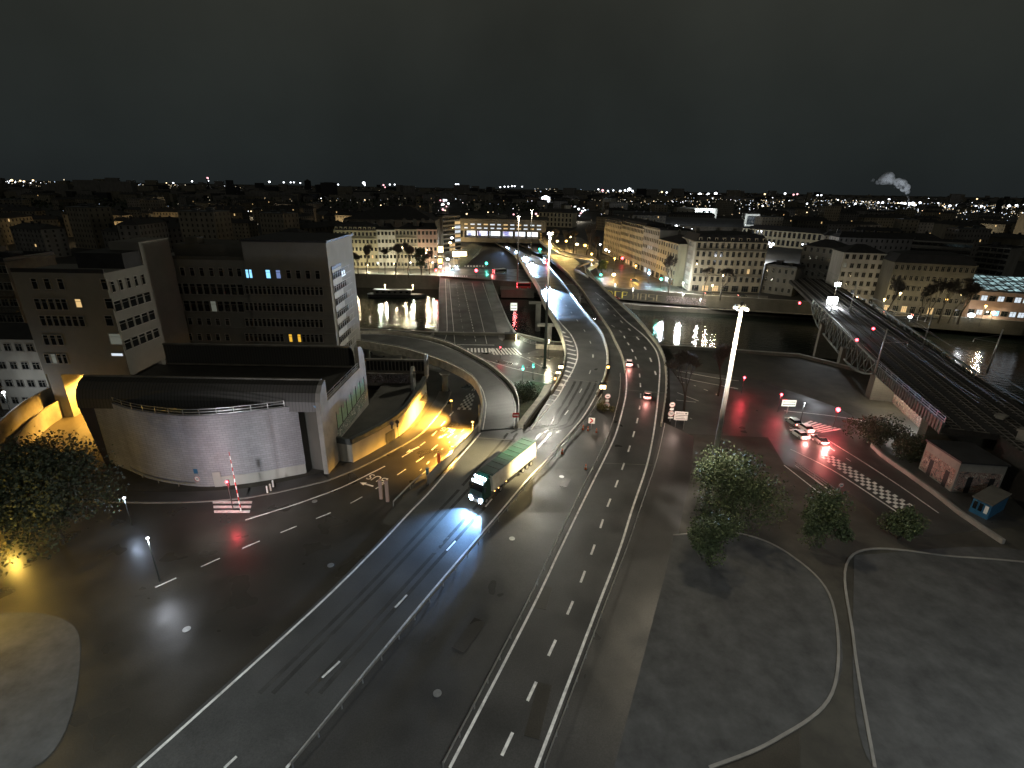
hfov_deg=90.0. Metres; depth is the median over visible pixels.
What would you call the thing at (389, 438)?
door
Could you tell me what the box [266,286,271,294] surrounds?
window
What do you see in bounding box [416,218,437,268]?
quayside building
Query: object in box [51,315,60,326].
window
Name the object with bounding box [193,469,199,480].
road sign
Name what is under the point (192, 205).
city block
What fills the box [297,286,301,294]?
window
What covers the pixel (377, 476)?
road lettering
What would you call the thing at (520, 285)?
van
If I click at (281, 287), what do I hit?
window
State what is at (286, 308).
window
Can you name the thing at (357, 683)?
crash barrier
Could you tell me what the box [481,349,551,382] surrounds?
junction markings
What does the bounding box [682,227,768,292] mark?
corner building
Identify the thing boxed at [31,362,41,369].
window
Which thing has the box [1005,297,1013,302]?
window
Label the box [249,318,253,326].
window
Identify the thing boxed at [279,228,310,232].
quayside building
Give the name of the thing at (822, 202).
city block
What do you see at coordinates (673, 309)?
quay wall
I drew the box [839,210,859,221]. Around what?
city block
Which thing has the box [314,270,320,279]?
window
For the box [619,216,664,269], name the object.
street building
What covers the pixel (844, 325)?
railway track
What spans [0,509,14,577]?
leafy tree
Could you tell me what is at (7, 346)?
window
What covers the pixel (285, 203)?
city block
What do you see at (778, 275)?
street building
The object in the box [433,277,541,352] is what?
bridge deck
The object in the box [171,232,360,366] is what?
office tower
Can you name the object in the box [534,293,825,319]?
quay path
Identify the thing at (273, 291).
window
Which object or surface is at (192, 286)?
window
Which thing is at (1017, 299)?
window
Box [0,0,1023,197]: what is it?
sky
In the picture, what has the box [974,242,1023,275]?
modern flats
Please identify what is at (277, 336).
window
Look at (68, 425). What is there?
tunnel road
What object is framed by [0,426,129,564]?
leafy tree
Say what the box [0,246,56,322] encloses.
balcony flats
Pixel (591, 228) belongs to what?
bare tree
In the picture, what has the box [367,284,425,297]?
barge
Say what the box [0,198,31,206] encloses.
city block
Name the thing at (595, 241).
bare tree
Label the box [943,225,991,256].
city block
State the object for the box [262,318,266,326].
window
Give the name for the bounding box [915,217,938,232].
city block
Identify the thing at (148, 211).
city block
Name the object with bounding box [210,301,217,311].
window
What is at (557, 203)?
city block
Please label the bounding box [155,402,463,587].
bus road markings
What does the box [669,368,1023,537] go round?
quay road
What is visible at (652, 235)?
street building
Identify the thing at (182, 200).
city block
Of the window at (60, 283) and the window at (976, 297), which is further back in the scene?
the window at (976, 297)
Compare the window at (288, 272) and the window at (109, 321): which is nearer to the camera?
the window at (109, 321)
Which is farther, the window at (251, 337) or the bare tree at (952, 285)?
the bare tree at (952, 285)
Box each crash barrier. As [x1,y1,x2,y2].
[129,467,196,485]
[291,394,601,767]
[393,471,425,505]
[442,373,620,767]
[544,423,664,767]
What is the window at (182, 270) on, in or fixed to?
in the office tower at (275, 288)
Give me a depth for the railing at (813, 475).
95.62 m
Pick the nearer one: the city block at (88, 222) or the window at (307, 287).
the window at (307, 287)
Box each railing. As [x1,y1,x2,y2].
[111,397,284,415]
[327,363,357,398]
[492,281,535,343]
[794,462,834,490]
[876,361,945,422]
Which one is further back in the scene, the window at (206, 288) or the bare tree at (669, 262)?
the bare tree at (669, 262)
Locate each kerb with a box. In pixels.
[81,392,451,503]
[673,532,1023,767]
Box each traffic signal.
[226,480,232,508]
[832,408,840,429]
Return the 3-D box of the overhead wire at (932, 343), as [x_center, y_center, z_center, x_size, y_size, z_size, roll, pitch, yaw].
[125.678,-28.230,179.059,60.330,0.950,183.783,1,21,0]
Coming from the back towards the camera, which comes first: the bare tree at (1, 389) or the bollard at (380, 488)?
the bare tree at (1, 389)
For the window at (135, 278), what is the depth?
112.20 m
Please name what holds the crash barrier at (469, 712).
on the motorway median
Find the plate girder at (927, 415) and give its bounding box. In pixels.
[871,364,944,433]
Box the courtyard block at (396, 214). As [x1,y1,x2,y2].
[344,201,440,254]
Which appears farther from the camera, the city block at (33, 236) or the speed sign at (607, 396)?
the city block at (33, 236)
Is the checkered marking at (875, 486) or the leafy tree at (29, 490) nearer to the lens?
the leafy tree at (29, 490)
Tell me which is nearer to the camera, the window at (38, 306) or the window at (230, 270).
the window at (38, 306)
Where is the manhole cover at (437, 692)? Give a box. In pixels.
[433,689,441,696]
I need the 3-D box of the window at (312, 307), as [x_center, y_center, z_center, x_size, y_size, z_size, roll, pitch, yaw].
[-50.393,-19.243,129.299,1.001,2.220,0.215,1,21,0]
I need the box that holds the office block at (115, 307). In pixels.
[10,237,190,416]
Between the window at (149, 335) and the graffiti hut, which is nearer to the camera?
the graffiti hut
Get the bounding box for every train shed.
[613,211,713,217]
[665,217,743,230]
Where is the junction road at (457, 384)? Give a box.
[362,334,564,396]
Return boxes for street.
[597,254,682,289]
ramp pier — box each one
[364,349,369,357]
[439,371,449,391]
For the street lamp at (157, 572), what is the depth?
67.27 m
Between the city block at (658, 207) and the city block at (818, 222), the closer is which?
the city block at (818, 222)
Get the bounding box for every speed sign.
[604,394,609,409]
[668,402,674,418]
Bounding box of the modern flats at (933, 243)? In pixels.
[910,236,973,255]
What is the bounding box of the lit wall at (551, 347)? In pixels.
[536,344,562,349]
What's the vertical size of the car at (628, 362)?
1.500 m
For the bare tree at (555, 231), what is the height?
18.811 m
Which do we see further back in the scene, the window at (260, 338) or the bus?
the bus
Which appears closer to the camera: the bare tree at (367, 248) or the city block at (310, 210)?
the bare tree at (367, 248)
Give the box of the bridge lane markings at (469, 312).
[444,279,491,344]
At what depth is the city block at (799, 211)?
1136.47 m
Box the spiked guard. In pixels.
[419,393,428,400]
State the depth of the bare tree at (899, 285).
211.36 m
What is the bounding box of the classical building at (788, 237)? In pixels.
[742,224,826,248]
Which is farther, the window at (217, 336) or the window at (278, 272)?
the window at (217, 336)
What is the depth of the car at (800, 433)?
111.12 m
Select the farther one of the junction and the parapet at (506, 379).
the junction
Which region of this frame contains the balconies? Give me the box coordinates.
[331,263,356,365]
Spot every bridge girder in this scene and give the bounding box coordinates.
[811,298,876,374]
[872,303,976,377]
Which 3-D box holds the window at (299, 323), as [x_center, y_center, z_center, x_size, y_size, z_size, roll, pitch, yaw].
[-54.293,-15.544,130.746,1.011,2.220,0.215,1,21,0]
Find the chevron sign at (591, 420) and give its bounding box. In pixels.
[588,418,594,425]
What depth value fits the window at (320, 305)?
129.32 m
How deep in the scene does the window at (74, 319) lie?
106.95 m
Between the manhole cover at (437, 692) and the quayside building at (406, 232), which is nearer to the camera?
the manhole cover at (437, 692)
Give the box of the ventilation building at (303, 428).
[76,343,368,486]
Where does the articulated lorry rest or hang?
on the westbound motorway at (244, 721)
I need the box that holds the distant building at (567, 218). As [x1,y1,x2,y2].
[539,208,576,227]
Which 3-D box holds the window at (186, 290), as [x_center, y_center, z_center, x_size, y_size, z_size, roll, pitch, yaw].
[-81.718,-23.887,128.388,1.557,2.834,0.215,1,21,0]
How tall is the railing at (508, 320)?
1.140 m
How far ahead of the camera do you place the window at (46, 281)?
104.14 m
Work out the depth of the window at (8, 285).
122.46 m
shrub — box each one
[512,379,540,403]
[536,253,545,258]
[596,400,615,412]
[842,412,916,446]
[891,432,926,462]
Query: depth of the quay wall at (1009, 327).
250.43 m
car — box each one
[625,359,632,365]
[643,391,652,399]
[785,417,801,426]
[789,429,808,438]
[797,423,814,432]
[810,434,829,444]
[911,313,923,316]
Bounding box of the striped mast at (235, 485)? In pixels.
[229,453,241,510]
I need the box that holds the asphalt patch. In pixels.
[135,478,570,739]
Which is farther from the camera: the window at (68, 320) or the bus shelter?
the bus shelter
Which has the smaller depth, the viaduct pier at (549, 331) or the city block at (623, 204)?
the viaduct pier at (549, 331)
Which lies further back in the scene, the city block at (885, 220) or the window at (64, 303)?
the city block at (885, 220)
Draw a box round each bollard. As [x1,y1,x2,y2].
[377,479,382,498]
[384,480,389,501]
[437,453,440,462]
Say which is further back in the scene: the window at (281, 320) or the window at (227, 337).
the window at (227, 337)
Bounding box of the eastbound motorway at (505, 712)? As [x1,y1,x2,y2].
[448,243,664,767]
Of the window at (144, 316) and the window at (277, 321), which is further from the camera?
the window at (277, 321)
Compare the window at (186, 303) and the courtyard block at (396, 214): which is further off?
the courtyard block at (396, 214)
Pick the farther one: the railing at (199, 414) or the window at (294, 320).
the window at (294, 320)
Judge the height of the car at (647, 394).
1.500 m
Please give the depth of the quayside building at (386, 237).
324.61 m
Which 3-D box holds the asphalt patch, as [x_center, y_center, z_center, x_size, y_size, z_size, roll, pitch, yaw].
[-19.328,25.757,70.176,59.708,0.942,49.130,1,21,0]
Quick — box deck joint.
[476,333,660,464]
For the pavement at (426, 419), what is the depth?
90.49 m
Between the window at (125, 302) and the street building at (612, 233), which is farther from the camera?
the street building at (612, 233)
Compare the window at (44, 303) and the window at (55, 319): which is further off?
the window at (55, 319)
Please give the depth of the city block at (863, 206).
1297.92 m
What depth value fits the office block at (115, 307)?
109.58 m
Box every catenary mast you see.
[849,281,868,311]
[874,329,907,373]
[909,310,934,348]
[973,329,1003,373]
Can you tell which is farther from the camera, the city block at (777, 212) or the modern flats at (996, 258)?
the city block at (777, 212)
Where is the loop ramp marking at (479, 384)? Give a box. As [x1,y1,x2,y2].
[361,334,515,429]
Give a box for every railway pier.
[813,323,852,358]
[837,346,872,370]
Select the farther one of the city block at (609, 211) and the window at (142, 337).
the city block at (609, 211)
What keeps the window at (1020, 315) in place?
in the station hall
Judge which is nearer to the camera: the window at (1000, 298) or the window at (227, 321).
the window at (227, 321)
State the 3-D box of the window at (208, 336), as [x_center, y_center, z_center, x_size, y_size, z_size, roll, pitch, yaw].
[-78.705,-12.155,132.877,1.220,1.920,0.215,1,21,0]
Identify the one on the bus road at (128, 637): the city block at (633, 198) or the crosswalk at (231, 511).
the crosswalk at (231, 511)
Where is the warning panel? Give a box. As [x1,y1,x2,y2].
[599,382,606,393]
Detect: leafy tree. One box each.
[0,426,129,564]
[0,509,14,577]
[686,509,746,568]
[690,438,796,540]
[797,482,855,549]
[875,504,930,541]
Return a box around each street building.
[603,215,631,259]
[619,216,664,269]
[640,224,692,276]
[655,229,687,285]
[760,260,805,295]
[799,239,847,279]
[825,244,886,305]
[871,250,978,315]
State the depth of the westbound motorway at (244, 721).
63.47 m
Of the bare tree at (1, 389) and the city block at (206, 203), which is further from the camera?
the city block at (206, 203)
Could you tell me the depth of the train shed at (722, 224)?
628.33 m
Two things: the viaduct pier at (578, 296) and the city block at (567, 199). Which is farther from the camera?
the city block at (567, 199)
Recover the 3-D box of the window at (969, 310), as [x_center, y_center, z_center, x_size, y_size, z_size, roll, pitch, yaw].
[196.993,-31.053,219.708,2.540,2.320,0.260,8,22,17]
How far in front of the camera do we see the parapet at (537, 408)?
116.08 m
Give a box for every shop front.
[438,245,443,253]
[438,257,442,264]
[452,250,466,257]
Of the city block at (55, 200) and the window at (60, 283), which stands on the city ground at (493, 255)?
the city block at (55, 200)
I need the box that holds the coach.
[543,257,547,264]
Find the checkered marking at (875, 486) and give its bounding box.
[821,455,912,508]
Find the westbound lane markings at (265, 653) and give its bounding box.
[137,255,606,767]
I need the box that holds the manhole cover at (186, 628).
[182,626,190,631]
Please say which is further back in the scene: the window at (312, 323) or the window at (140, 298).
the window at (312, 323)
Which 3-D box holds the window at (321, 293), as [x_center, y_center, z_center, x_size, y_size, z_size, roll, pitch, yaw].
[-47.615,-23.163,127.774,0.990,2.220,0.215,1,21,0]
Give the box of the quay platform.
[500,286,534,297]
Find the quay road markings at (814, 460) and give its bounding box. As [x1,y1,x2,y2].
[676,370,937,512]
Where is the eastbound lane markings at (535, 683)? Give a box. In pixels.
[449,292,659,767]
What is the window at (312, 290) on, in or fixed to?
in the office tower at (275, 288)
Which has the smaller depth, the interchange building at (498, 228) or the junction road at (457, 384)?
the junction road at (457, 384)
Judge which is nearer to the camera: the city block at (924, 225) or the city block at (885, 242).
the city block at (885, 242)
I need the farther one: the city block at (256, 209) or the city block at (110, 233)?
the city block at (256, 209)
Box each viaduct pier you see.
[529,301,541,330]
[538,323,554,340]
[572,293,581,302]
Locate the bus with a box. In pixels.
[493,268,506,273]
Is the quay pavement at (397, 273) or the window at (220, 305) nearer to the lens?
the window at (220, 305)
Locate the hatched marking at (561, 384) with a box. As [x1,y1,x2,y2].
[546,331,575,405]
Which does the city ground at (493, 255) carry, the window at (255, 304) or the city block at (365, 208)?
the city block at (365, 208)
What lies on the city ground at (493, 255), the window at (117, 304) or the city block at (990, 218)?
the city block at (990, 218)
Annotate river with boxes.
[356,287,1023,400]
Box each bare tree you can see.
[0,385,4,416]
[353,252,360,275]
[362,243,372,277]
[379,247,390,273]
[387,243,402,277]
[402,242,414,277]
[425,250,432,273]
[552,228,558,244]
[561,229,570,250]
[569,230,577,253]
[584,223,596,254]
[592,236,599,258]
[663,254,677,293]
[664,350,702,411]
[701,266,714,297]
[711,343,731,395]
[719,267,735,299]
[885,276,907,316]
[916,285,937,320]
[924,278,947,321]
[937,278,964,322]
[948,287,971,322]
[956,277,984,324]
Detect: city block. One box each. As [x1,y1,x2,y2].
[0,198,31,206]
[0,203,26,209]
[0,205,45,214]
[0,210,33,244]
[0,228,8,250]
[8,220,71,257]
[21,192,54,202]
[24,213,67,235]
[50,196,75,209]
[62,209,132,236]
[64,203,114,248]
[72,196,100,205]
[75,194,98,198]
[101,220,182,250]
[114,216,178,224]
[116,215,172,252]
[118,192,140,202]
[124,206,141,216]
[126,197,141,207]
[138,197,166,211]
[141,195,163,198]
[142,207,172,216]
[152,191,170,205]
[153,206,203,216]
[177,196,194,205]
[177,207,233,241]
[178,203,203,208]
[194,200,226,209]
[205,204,231,209]
[215,207,249,219]
[224,204,246,210]
[231,197,251,204]
[231,217,258,239]
[234,200,255,212]
[252,205,262,222]
[253,198,273,208]
[258,209,299,234]
[259,208,295,216]
[270,204,303,213]
[274,201,295,205]
[281,195,297,203]
[298,205,316,221]
[298,212,313,220]
[299,218,311,224]
[300,219,342,232]
[303,194,312,203]
[306,202,322,208]
[316,206,347,213]
[316,209,322,221]
[319,209,335,220]
[333,210,362,221]
[352,206,370,211]
[405,202,427,211]
[416,194,422,202]
[422,193,434,203]
[467,194,477,202]
[474,200,480,210]
[485,194,492,202]
[493,198,506,207]
[512,197,526,204]
[525,196,538,201]
[537,199,546,208]
[553,199,566,208]
[554,197,569,203]
[561,203,570,208]
[572,197,578,203]
[578,199,588,209]
[587,201,599,210]
[592,196,600,200]
[596,213,619,230]
[600,197,610,211]
[605,207,624,214]
[609,201,627,209]
[622,209,648,211]
[626,195,641,201]
[629,211,665,223]
[634,201,640,208]
[642,197,649,202]
[649,203,667,211]
[669,211,714,217]
[679,198,692,202]
[716,199,734,215]
[754,215,783,225]
[760,209,789,216]
[767,198,781,202]
[779,206,795,215]
[779,216,794,226]
[784,201,797,206]
[791,206,809,215]
[792,215,828,230]
[815,201,827,206]
[817,204,841,220]
[821,229,861,239]
[827,220,880,231]
[829,229,940,252]
[833,202,847,208]
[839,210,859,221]
[841,208,868,214]
[850,225,904,232]
[851,205,866,208]
[857,214,897,227]
[867,209,885,214]
[876,199,888,203]
[880,203,906,208]
[884,210,894,213]
[886,213,908,217]
[893,217,919,232]
[895,208,916,217]
[910,215,941,220]
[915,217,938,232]
[917,204,932,212]
[921,210,956,220]
[924,206,942,210]
[927,200,939,203]
[931,219,985,238]
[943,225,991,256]
[944,203,956,206]
[955,204,966,211]
[960,206,978,212]
[961,202,979,205]
[967,212,1001,221]
[968,219,1011,232]
[974,200,984,205]
[977,215,1004,220]
[987,232,1023,261]
[1000,208,1011,215]
[1009,221,1016,233]
[1013,207,1023,215]
[1013,213,1023,233]
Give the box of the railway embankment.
[992,435,1023,508]
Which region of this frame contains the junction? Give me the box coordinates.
[355,268,531,281]
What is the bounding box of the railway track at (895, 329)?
[824,280,1023,419]
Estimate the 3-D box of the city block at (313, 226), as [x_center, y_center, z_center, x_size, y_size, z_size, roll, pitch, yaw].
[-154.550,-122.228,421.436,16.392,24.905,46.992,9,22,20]
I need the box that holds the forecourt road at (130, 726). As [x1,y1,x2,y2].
[0,503,799,767]
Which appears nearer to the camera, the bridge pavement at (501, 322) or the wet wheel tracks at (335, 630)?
the wet wheel tracks at (335, 630)
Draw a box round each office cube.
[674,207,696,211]
[677,207,717,217]
[741,213,759,225]
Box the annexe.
[336,354,428,461]
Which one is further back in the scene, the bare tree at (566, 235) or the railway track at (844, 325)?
the bare tree at (566, 235)
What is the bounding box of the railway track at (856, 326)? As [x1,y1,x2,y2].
[798,278,989,433]
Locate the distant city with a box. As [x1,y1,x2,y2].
[0,178,1023,206]
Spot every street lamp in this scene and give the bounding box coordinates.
[122,497,132,525]
[146,537,160,581]
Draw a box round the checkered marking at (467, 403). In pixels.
[458,393,474,409]
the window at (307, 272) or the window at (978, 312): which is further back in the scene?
the window at (978, 312)
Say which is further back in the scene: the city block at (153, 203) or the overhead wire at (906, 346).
the city block at (153, 203)
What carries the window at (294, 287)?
in the office tower at (275, 288)
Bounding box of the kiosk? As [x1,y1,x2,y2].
[969,485,1011,519]
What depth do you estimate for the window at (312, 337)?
132.21 m
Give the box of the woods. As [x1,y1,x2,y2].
[1,188,1022,212]
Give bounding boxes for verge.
[518,381,555,426]
[542,422,693,767]
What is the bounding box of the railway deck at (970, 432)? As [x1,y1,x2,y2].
[789,278,1023,439]
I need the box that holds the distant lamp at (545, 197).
[541,195,549,201]
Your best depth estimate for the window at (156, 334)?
119.02 m
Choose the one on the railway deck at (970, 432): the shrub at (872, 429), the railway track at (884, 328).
the railway track at (884, 328)
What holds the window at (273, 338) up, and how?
in the office tower at (275, 288)
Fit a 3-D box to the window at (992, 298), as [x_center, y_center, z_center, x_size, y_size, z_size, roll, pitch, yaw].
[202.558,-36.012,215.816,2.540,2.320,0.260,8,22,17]
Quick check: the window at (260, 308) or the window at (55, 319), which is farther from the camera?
the window at (260, 308)
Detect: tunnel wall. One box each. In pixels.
[0,386,55,457]
[14,401,63,452]
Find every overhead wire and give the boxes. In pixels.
[800,268,980,401]
[807,268,1006,405]
[815,268,1023,403]
[823,266,1023,390]
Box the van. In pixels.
[517,282,530,288]
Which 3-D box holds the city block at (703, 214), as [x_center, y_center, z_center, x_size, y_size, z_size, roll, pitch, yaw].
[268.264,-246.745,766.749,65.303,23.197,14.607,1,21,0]
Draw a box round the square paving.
[551,235,598,258]
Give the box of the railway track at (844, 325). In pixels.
[791,280,963,429]
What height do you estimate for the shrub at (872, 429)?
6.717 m
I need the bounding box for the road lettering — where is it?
[366,474,387,482]
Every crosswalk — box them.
[213,501,251,512]
[467,348,493,351]
[490,348,521,354]
[806,421,839,431]
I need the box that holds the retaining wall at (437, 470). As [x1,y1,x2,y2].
[426,404,481,484]
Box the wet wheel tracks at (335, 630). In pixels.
[258,381,597,693]
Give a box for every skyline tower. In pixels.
[304,179,311,189]
[993,198,1003,212]
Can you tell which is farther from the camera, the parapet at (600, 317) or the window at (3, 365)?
the parapet at (600, 317)
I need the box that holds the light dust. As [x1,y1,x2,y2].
[7,181,1015,223]
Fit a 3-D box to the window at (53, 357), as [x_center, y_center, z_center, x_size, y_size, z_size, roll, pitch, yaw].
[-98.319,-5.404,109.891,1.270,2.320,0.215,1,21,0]
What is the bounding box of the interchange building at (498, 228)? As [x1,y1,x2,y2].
[460,214,547,243]
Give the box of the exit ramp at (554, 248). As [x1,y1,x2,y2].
[542,239,597,279]
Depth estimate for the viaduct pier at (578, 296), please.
231.91 m
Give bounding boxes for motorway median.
[289,320,624,767]
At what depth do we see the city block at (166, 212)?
534.52 m
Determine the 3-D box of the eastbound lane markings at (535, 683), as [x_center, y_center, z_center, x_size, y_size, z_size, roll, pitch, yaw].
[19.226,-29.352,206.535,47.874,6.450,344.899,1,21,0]
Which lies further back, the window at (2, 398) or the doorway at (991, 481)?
the window at (2, 398)
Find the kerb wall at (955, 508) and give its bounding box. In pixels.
[870,443,1005,543]
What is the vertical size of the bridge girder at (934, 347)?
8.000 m
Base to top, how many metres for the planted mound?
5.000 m
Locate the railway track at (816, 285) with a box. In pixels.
[806,278,1023,451]
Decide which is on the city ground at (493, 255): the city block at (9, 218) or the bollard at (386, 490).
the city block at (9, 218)
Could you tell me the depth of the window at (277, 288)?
127.76 m
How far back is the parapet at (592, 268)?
349.08 m
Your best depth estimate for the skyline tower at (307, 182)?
2784.79 m
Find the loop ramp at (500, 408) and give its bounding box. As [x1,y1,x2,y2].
[360,334,517,431]
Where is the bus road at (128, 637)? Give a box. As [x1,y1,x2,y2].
[80,392,480,708]
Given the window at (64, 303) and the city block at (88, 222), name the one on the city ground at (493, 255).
the city block at (88, 222)
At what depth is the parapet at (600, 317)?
186.48 m
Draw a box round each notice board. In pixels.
[511,303,516,319]
[781,400,796,412]
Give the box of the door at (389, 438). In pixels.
[385,429,394,443]
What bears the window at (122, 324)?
in the office block at (115, 307)
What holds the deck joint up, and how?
on the eastbound motorway at (505, 712)
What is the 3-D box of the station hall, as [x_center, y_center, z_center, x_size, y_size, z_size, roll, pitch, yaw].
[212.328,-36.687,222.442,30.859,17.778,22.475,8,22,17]
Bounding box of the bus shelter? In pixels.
[504,332,516,339]
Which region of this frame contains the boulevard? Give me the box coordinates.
[438,201,459,273]
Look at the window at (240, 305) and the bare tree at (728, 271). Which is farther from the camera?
the bare tree at (728, 271)
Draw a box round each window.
[0,265,8,273]
[0,299,10,306]
[0,315,8,321]
[0,361,7,368]
[0,396,9,403]
[2,282,13,290]
[2,343,12,351]
[4,379,14,386]
[5,315,16,322]
[7,299,19,306]
[9,361,18,369]
[10,397,19,403]
[13,315,24,322]
[14,343,24,351]
[15,379,25,386]
[20,362,30,369]
[25,344,35,351]
[26,380,35,387]
[29,278,39,289]
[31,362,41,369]
[33,298,42,309]
[37,380,47,387]
[38,315,47,325]
[40,298,49,309]
[42,278,52,289]
[42,335,50,344]
[43,353,51,363]
[45,315,53,325]
[47,298,56,309]
[49,335,57,345]
[49,353,58,363]
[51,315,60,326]
[54,298,62,309]
[56,278,65,289]
[56,335,64,345]
[56,354,64,363]
[58,315,66,326]
[60,299,69,310]
[60,354,68,363]
[64,316,72,326]
[71,316,79,326]
[74,298,83,307]
[77,316,86,326]
[99,279,108,289]
[103,298,114,308]
[103,315,114,325]
[107,333,123,344]
[109,281,116,292]
[110,353,123,356]
[113,299,122,311]
[117,279,124,290]
[118,319,127,331]
[121,297,130,309]
[123,338,132,350]
[125,277,131,288]
[126,316,135,328]
[128,295,137,307]
[131,335,139,347]
[133,275,138,286]
[133,314,142,325]
[136,293,144,304]
[138,332,146,344]
[140,274,145,284]
[140,312,149,323]
[143,291,151,302]
[145,330,153,341]
[147,309,155,320]
[151,327,160,338]
[178,283,183,293]
[179,267,185,275]
[182,283,189,293]
[183,300,190,310]
[187,318,192,324]
[189,267,195,275]
[189,283,196,294]
[189,300,197,311]
[195,283,203,294]
[196,300,204,311]
[196,318,202,324]
[196,333,202,340]
[198,267,204,276]
[202,283,210,294]
[203,301,210,311]
[206,318,211,324]
[206,333,211,340]
[208,267,214,276]
[209,283,217,294]
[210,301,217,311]
[215,318,220,325]
[215,334,220,340]
[216,284,223,294]
[216,301,224,311]
[218,268,224,276]
[223,284,230,294]
[223,301,230,311]
[224,318,230,325]
[224,334,230,340]
[227,268,233,276]
[230,284,237,294]
[230,301,237,311]
[236,268,242,276]
[236,284,244,294]
[237,301,244,311]
[244,285,249,293]
[244,302,249,310]
[244,318,249,326]
[244,333,249,341]
[245,269,248,277]
[248,269,252,277]
[249,285,253,294]
[249,302,253,310]
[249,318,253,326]
[249,333,253,341]
[253,285,258,294]
[253,302,258,310]
[253,318,258,326]
[253,333,258,341]
[257,286,262,294]
[257,302,262,310]
[257,318,262,326]
[257,333,262,341]
[262,286,266,294]
[262,303,266,310]
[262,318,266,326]
[262,333,266,341]
[265,269,271,278]
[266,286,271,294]
[266,303,271,310]
[266,318,271,326]
[266,333,271,341]
[270,318,275,326]
[271,286,275,294]
[271,303,275,311]
[271,333,275,341]
[275,270,281,278]
[275,286,279,294]
[275,303,279,311]
[275,318,279,326]
[275,334,279,341]
[279,286,284,294]
[279,303,284,311]
[279,318,284,326]
[279,334,284,341]
[284,286,288,294]
[284,303,288,311]
[284,319,288,326]
[285,270,291,278]
[288,286,292,294]
[288,303,292,311]
[288,319,292,326]
[288,334,292,341]
[292,286,297,294]
[292,303,297,311]
[292,319,297,326]
[295,270,301,278]
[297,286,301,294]
[297,303,301,311]
[297,319,301,326]
[297,334,301,341]
[301,286,305,294]
[301,303,305,311]
[301,319,305,327]
[301,334,305,342]
[305,270,310,278]
[305,303,310,311]
[306,286,310,295]
[306,319,310,327]
[306,334,310,342]
[310,286,314,295]
[310,303,314,311]
[310,319,314,327]
[310,334,314,342]
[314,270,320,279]
[314,287,318,295]
[314,303,318,311]
[314,319,318,327]
[314,334,318,342]
[319,287,323,295]
[319,304,323,311]
[319,319,323,327]
[319,334,323,342]
[967,309,974,313]
[972,295,979,299]
[975,309,982,314]
[980,295,988,300]
[983,310,991,315]
[988,296,996,301]
[996,296,1004,301]
[1000,311,1007,316]
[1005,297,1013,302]
[1008,312,1016,317]
[1013,297,1021,302]
[1016,312,1023,317]
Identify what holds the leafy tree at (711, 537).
on the gravel island at (740, 655)
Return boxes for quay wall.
[355,273,535,296]
[360,328,1023,405]
[536,284,1023,335]
[536,293,956,330]
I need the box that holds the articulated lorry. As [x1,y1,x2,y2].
[469,437,535,503]
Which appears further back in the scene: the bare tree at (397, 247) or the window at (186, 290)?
the bare tree at (397, 247)
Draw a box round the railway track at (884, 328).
[814,278,1022,429]
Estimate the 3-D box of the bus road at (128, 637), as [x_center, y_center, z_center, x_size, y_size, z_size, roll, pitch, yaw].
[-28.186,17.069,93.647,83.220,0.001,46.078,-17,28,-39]
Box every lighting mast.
[516,214,520,285]
[530,210,532,253]
[542,230,553,368]
[700,301,749,512]
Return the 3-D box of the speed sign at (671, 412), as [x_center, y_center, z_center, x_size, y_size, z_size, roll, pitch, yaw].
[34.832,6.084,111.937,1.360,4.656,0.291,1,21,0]
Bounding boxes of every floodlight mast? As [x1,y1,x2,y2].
[827,283,840,322]
[827,297,837,303]
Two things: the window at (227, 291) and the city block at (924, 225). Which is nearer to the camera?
the window at (227, 291)
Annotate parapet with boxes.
[356,339,482,431]
[360,329,518,427]
[515,253,565,393]
[523,380,555,428]
[531,255,608,395]
[537,237,590,277]
[542,234,598,280]
[545,255,625,372]
[584,265,667,426]
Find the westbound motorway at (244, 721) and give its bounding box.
[131,243,605,767]
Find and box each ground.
[0,334,1023,767]
[5,180,1023,300]
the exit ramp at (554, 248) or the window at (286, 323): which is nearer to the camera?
the window at (286, 323)
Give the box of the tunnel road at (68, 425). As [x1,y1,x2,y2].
[5,414,84,456]
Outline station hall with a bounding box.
[961,274,1023,320]
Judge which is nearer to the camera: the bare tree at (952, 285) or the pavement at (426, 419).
the pavement at (426, 419)
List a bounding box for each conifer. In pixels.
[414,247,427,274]
[597,260,607,272]
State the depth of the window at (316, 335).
132.19 m
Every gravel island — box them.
[0,612,80,767]
[614,534,842,767]
[853,547,1023,767]
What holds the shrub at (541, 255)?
on the city ground at (493, 255)
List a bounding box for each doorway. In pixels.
[925,459,933,475]
[940,470,949,486]
[962,477,972,492]
[987,479,995,486]
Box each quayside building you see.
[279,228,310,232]
[333,219,379,267]
[376,219,397,267]
[394,218,418,268]
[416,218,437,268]
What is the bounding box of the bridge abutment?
[865,375,996,453]
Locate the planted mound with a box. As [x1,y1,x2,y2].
[460,243,482,268]
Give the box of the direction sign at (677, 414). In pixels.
[674,411,687,428]
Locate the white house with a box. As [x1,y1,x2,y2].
[0,323,50,408]
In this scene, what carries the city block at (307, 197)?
on the city ground at (493, 255)
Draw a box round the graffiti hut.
[919,439,1010,492]
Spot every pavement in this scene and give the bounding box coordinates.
[83,391,449,501]
[355,272,439,274]
[484,281,510,340]
[602,283,767,298]
[883,312,936,317]
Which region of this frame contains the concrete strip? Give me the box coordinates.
[514,384,551,428]
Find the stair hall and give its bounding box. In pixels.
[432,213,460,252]

